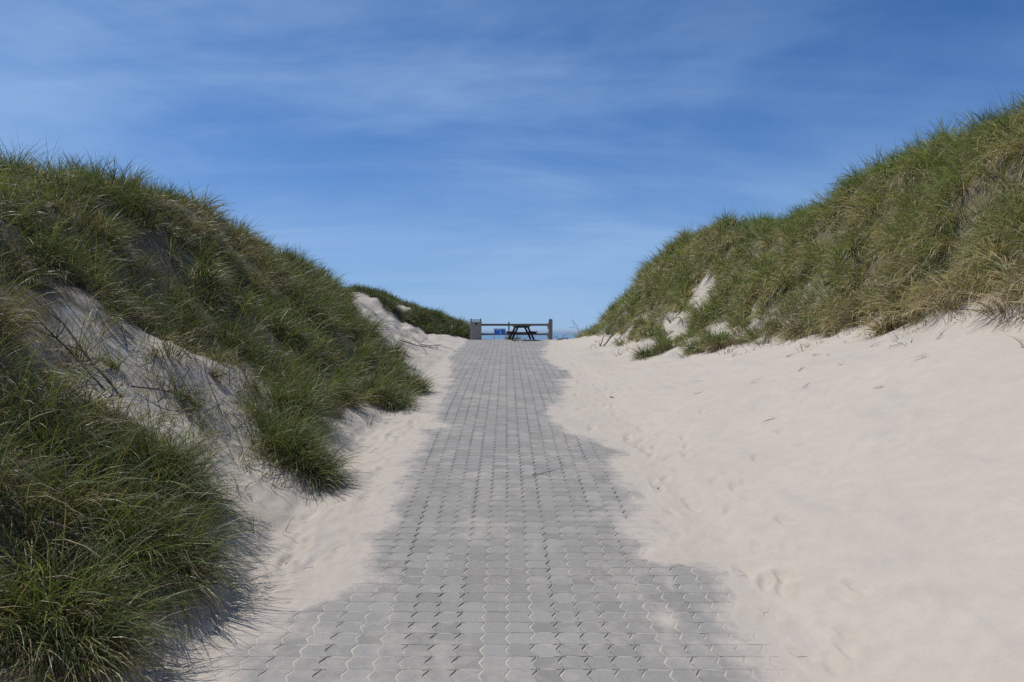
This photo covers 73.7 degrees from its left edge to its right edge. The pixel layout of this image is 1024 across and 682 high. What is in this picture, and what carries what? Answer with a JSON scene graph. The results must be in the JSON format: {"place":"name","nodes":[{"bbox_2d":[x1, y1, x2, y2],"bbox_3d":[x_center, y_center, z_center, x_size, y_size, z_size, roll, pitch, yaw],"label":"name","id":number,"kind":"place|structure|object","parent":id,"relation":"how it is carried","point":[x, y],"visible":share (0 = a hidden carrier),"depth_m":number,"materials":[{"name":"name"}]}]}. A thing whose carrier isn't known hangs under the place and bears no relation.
{"place":"outdoors","nodes":[
{"label":"outdoors","id":0,"kind":"place"},
{"bbox_2d":[43,294,303,488],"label":"sparse grass","id":1,"kind":"structure","parent":0,"point":[216,377],"depth_m":9.13,"materials":[{"name":"green plant"}]},
{"bbox_2d":[199,340,811,681],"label":"path","id":2,"kind":"structure","parent":0,"point":[489,377],"depth_m":6.51,"materials":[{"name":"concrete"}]},
{"bbox_2d":[470,318,481,339],"bbox_3d":[-1.980,-0.610,37.445,0.660,1.240,0.600,0,1,0],"label":"litter bin","id":3,"kind":"object","parent":2,"relation":"on","point":[475,329],"visible":0.96,"depth_m":37.17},
{"bbox_2d":[505,326,537,339],"bbox_3d":[0.500,-0.432,36.197,1.497,0.749,1.500,0,1,-9],"label":"picnic table","id":4,"kind":"object","parent":2,"relation":"on","point":[528,332],"visible":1,"depth_m":35.74,"materials":[{"name":"brown wood"}]},
{"bbox_2d":[0,123,1023,681],"bbox_3d":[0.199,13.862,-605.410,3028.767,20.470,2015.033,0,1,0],"label":"ground","id":5,"kind":"structure","parent":0,"point":[848,517],"depth_m":7.98,"materials":[{"name":"beige sand"}]},
{"bbox_2d":[16,299,105,390],"bbox_3d":[-5.183,0.042,7.812,1.202,1.042,0.434,0,1,16],"label":"dead branch","id":6,"kind":"object","parent":5,"relation":"on","point":[69,350],"visible":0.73,"depth_m":7.74,"materials":[{"name":"wood"}]},
{"bbox_2d":[8,276,122,397],"bbox_3d":[-5.238,-0.074,8.333,1.692,1.455,0.617,0,1,14],"label":"dead branch","id":7,"kind":"object","parent":5,"relation":"on","point":[107,379],"visible":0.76,"depth_m":8.10,"materials":[{"name":"wood"}]},
{"bbox_2d":[94,337,135,376],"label":"grass tussock","id":8,"kind":"object","parent":5,"relation":"on","point":[113,364],"depth_m":8.63,"materials":[{"name":"green plant"}]},
{"bbox_2d":[0,492,230,681],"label":"grass tussock","id":9,"kind":"object","parent":5,"relation":"on","point":[78,625],"depth_m":4.72,"materials":[{"name":"green plant"}]},
{"bbox_2d":[1,411,284,641],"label":"grass tussock","id":10,"kind":"object","parent":5,"relation":"on","point":[178,550],"depth_m":5.84,"materials":[{"name":"green plant"}]},
{"bbox_2d":[134,339,167,359],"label":"grass tussock","id":11,"kind":"object","parent":5,"relation":"on","point":[149,350],"depth_m":9.29,"materials":[{"name":"green plant"}]},
{"bbox_2d":[138,349,173,413],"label":"dead branch","id":12,"kind":"object","parent":5,"relation":"on","point":[153,386],"visible":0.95,"depth_m":8.62,"materials":[{"name":"wood"}]},
{"bbox_2d":[59,393,263,550],"bbox_3d":[-3.484,1.399,6.952,1.924,1.893,2.244,0,1,0],"label":"grass tussock","id":13,"kind":"object","parent":5,"relation":"on","point":[191,470],"depth_m":6.92,"materials":[{"name":"green plant"}]},
{"bbox_2d":[131,385,209,400],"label":"dead branch","id":14,"kind":"object","parent":5,"relation":"on","point":[169,390],"visible":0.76,"depth_m":8.81,"materials":[{"name":"wood"}]},
{"bbox_2d":[160,321,186,344],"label":"grass tussock","id":15,"kind":"object","parent":5,"relation":"on","point":[171,334],"depth_m":10.16,"materials":[{"name":"green plant"}]},
{"bbox_2d":[168,373,200,427],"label":"dead branch","id":16,"kind":"object","parent":5,"relation":"on","point":[182,401],"visible":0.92,"depth_m":8.70,"materials":[{"name":"wood"}]},
{"bbox_2d":[162,332,219,353],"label":"dead branch","id":17,"kind":"object","parent":5,"relation":"on","point":[192,342],"visible":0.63,"depth_m":10.29,"materials":[{"name":"wood"}]},
{"bbox_2d":[170,377,215,417],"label":"grass tussock","id":18,"kind":"object","parent":5,"relation":"on","point":[190,400],"depth_m":8.98,"materials":[{"name":"green plant"}]},
{"bbox_2d":[203,360,218,406],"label":"dead branch","id":19,"kind":"object","parent":5,"relation":"on","point":[209,383],"visible":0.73,"depth_m":9.59,"materials":[{"name":"wood"}]},
{"bbox_2d":[0,134,434,681],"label":"dune grass","id":20,"kind":"structure","parent":5,"relation":"on","point":[290,271],"depth_m":11.14,"materials":[{"name":"green plant"}]},
{"bbox_2d":[203,338,239,360],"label":"grass tussock","id":21,"kind":"object","parent":5,"relation":"on","point":[218,354],"depth_m":10.61,"materials":[{"name":"green plant"}]},
{"bbox_2d":[209,360,234,385],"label":"grass tussock","id":22,"kind":"object","parent":5,"relation":"on","point":[214,372],"depth_m":9.94,"materials":[{"name":"green plant"}]},
{"bbox_2d":[235,298,258,401],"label":"dead branch","id":23,"kind":"object","parent":5,"relation":"on","point":[247,360],"visible":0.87,"depth_m":10.86,"materials":[{"name":"wood"}]},
{"bbox_2d":[236,392,269,416],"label":"grass tussock","id":24,"kind":"object","parent":5,"relation":"on","point":[253,403],"depth_m":9.83,"materials":[{"name":"green plant"}]},
{"bbox_2d":[244,359,279,395],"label":"grass tussock","id":25,"kind":"object","parent":5,"relation":"on","point":[255,380],"depth_m":10.50,"materials":[{"name":"green plant"}]},
{"bbox_2d":[234,379,347,468],"bbox_3d":[-3.182,1.206,9.615,1.963,1.419,1.771,0,1,0],"label":"grass tussock","id":26,"kind":"object","parent":5,"relation":"on","point":[275,416],"depth_m":9.61,"materials":[{"name":"green plant"}]},
{"bbox_2d":[227,408,368,501],"bbox_3d":[-2.798,1.562,9.101,2.129,1.552,1.950,0,1,0],"label":"grass tussock","id":27,"kind":"object","parent":5,"relation":"on","point":[309,461],"depth_m":9.00,"materials":[{"name":"green plant"}]},
{"bbox_2d":[250,368,348,437],"bbox_3d":[-3.339,1.046,10.761,1.814,1.418,1.864,0,1,0],"label":"grass tussock","id":28,"kind":"object","parent":5,"relation":"on","point":[286,402],"depth_m":10.65,"materials":[{"name":"green plant"}]},
{"bbox_2d":[347,368,426,414],"bbox_3d":[-2.632,1.139,14.193,1.991,1.276,2.072,1,1,41],"label":"grass tussock","id":29,"kind":"object","parent":5,"relation":"on","point":[407,399],"depth_m":14.03,"materials":[{"name":"green plant"}]},
{"bbox_2d":[376,363,438,395],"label":"grass tussock","id":30,"kind":"object","parent":5,"relation":"on","point":[421,383],"depth_m":16.10,"materials":[{"name":"green plant"}]},
{"bbox_2d":[401,331,437,351],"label":"dead branch","id":31,"kind":"object","parent":5,"relation":"on","point":[419,344],"visible":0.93,"depth_m":24.68,"materials":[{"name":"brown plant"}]},
{"bbox_2d":[350,282,528,339],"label":"dune grass","id":32,"kind":"structure","parent":5,"relation":"on","point":[457,327],"depth_m":40.07,"materials":[{"name":"green plant"}]},
{"bbox_2d":[494,328,505,339],"bbox_3d":[-0.660,-0.344,36.905,0.628,0.700,0.040,0,1,0],"label":"sign","id":33,"kind":"object","parent":5,"relation":"on","point":[499,331],"visible":0.86,"depth_m":36.89,"materials":[{"name":"blue metal"}]},
{"bbox_2d":[481,319,552,339],"bbox_3d":[0.263,-0.537,37.586,3.925,1.350,0.230,0,1,0],"label":"fence","id":34,"kind":"object","parent":5,"relation":"on","point":[549,335],"visible":0.88,"depth_m":37.57,"materials":[{"name":"wood"}]},
{"bbox_2d":[599,324,613,345],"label":"dead branch","id":35,"kind":"object","parent":5,"relation":"on","point":[605,329],"visible":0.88,"depth_m":28.78,"materials":[{"name":"grey wood"}]},
{"bbox_2d":[603,313,629,345],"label":"dead branch","id":36,"kind":"object","parent":5,"relation":"on","point":[613,327],"visible":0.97,"depth_m":27.77,"materials":[{"name":"grey wood"}]},
{"bbox_2d":[629,339,657,360],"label":"grass tussock","id":37,"kind":"object","parent":5,"relation":"on","point":[641,352],"depth_m":22.08,"materials":[{"name":"green plant"}]},
{"bbox_2d":[642,328,686,356],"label":"grass tussock","id":38,"kind":"object","parent":5,"relation":"on","point":[665,347],"depth_m":21.77,"materials":[{"name":"green plant"}]},
{"bbox_2d":[675,333,707,353],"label":"grass tussock","id":39,"kind":"object","parent":5,"relation":"on","point":[691,345],"depth_m":20.58,"materials":[{"name":"green plant"}]},
{"bbox_2d":[572,86,1023,356],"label":"dune grass","id":40,"kind":"structure","parent":5,"relation":"on","point":[770,230],"depth_m":16.80,"materials":[{"name":"green plant"}]},
{"bbox_2d":[824,228,872,286],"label":"dead branch","id":41,"kind":"object","parent":5,"relation":"on","point":[847,257],"visible":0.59,"depth_m":16.51,"materials":[{"name":"brown wood"}]},
{"bbox_2d":[697,203,1023,353],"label":"dry grass","id":42,"kind":"structure","parent":5,"relation":"on","point":[788,325],"depth_m":14.60,"materials":[{"name":"green plant"}]},
{"bbox_2d":[954,98,1021,145],"bbox_3d":[11.358,-4.952,15.620,2.388,1.906,2.326,0,1,22],"label":"grass tussock","id":43,"kind":"object","parent":5,"relation":"on","point":[989,120],"depth_m":15.69,"materials":[{"name":"green plant"}]},
{"bbox_2d":[0,0,1023,331],"label":"sky","id":44,"kind":"structure","parent":0,"point":[492,161],"materials":[{"name":"blue"}]},
{"bbox_2d":[481,332,580,339],"bbox_3d":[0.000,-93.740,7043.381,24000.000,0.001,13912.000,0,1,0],"label":"sea","id":45,"kind":"structure","parent":0,"point":[559,335],"depth_m":1051.08,"materials":[{"name":"liquid"}]},
{"bbox_2d":[61,281,1023,681],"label":"stray grass","id":46,"kind":"structure","parent":0,"point":[615,355],"depth_m":11.93,"materials":[{"name":"green plant"}]}
]}

